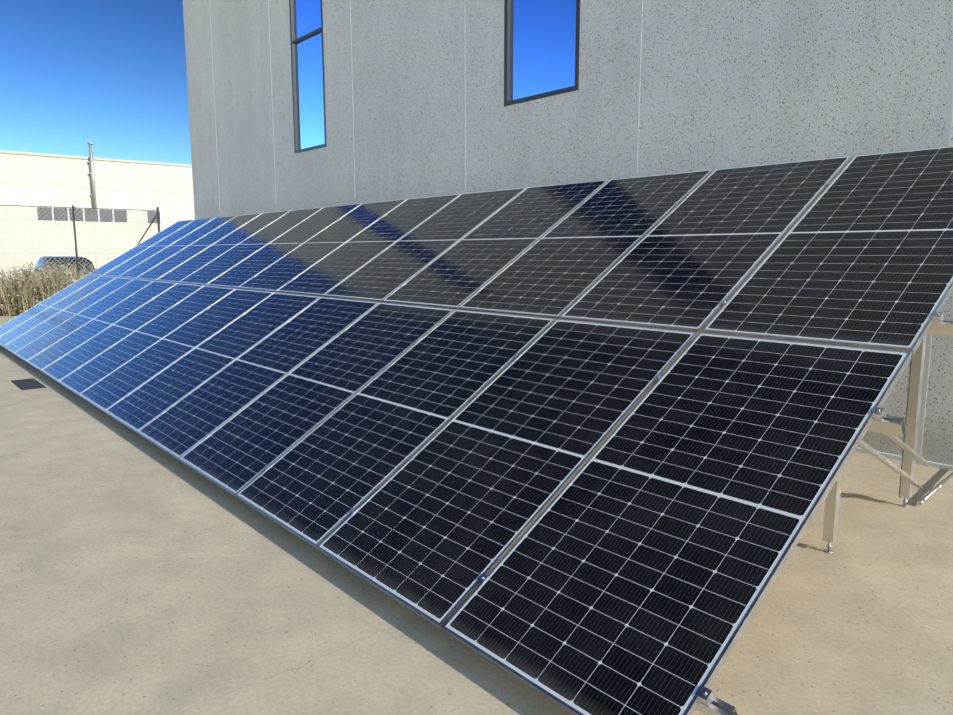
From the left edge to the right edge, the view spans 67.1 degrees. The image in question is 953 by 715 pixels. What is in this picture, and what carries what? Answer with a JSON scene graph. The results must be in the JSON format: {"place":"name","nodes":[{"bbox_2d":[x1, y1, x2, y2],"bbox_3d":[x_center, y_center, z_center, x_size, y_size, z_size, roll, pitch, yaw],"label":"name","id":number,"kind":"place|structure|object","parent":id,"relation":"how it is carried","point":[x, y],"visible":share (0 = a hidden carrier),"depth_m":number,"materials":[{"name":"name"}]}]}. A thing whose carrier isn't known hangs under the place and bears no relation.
{"place":"outdoors","nodes":[
{"label":"outdoors","id":0,"kind":"place"},
{"bbox_2d":[0,0,191,164],"label":"sky","id":1,"kind":"structure","parent":0,"point":[111,75],"materials":[{"name":"blue"}]},
{"bbox_2d":[0,315,952,714],"bbox_3d":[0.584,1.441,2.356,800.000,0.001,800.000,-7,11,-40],"label":"ground","id":2,"kind":"structure","parent":0,"point":[140,575],"depth_m":3.58,"materials":[{"name":"concrete"}]},
{"bbox_2d":[11,378,45,389],"bbox_3d":[-6.074,0.358,9.741,0.280,0.010,0.900,-7,11,-40],"label":"drain grate","id":3,"kind":"object","parent":2,"relation":"on","point":[27,384],"visible":1,"depth_m":9.68,"materials":[{"name":"grey metal"}]},
{"bbox_2d":[0,257,105,315],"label":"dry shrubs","id":4,"kind":"object","parent":2,"relation":"on","point":[19,300],"visible":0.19,"depth_m":20.66,"materials":[{"name":"beige plant"}]},
{"bbox_2d":[27,256,94,276],"bbox_3d":[-16.603,-3.225,28.725,1.844,1.625,4.315,-8,11,-42],"label":"parked car","id":5,"kind":"object","parent":2,"relation":"on","point":[63,260],"depth_m":27.44,"materials":[{"name":"grey paint"}]},
{"bbox_2d":[0,205,159,277],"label":"fence posts","id":6,"kind":"object","parent":2,"relation":"on","point":[157,216],"visible":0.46,"depth_m":22.38,"materials":[{"name":"grey metal"}]},
{"bbox_2d":[0,204,157,291],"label":"fence","id":7,"kind":"object","parent":6,"relation":"attached to","point":[67,237],"depth_m":22.09,"materials":[{"name":"grey metal"}]},
{"bbox_2d":[0,150,194,279],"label":"building","id":8,"kind":"structure","parent":2,"relation":"on","point":[53,181],"depth_m":38.25,"materials":[{"name":"beige paint"}]},
{"bbox_2d":[87,142,96,207],"bbox_3d":[-20.432,-9.648,38.240,0.320,3.422,0.437,-7,11,-40],"label":"flue pipe","id":9,"kind":"object","parent":8,"relation":"attached to","point":[93,194],"visible":0.98,"depth_m":38.11,"materials":[{"name":"grey metal"}]},
{"bbox_2d":[822,334,930,553],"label":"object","id":10,"kind":"object","parent":2,"relation":"on","point":[910,456],"visible":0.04,"depth_m":4.90,"materials":[{"name":"metal"}]},
{"bbox_2d":[0,145,952,714],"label":"solar array","id":11,"kind":"object","parent":10,"relation":"on","point":[586,447],"visible":1,"depth_m":4.51,"materials":[{"name":"glass"}]},
{"bbox_2d":[917,472,952,504],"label":"conduit","id":12,"kind":"object","parent":2,"relation":"on","point":[938,486],"visible":0.98,"depth_m":5.27,"materials":[{"name":"silver metal"}]},
{"bbox_2d":[183,0,952,470],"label":"building","id":13,"kind":"structure","parent":0,"point":[299,104],"depth_m":8.90,"materials":[{"name":"grey"}]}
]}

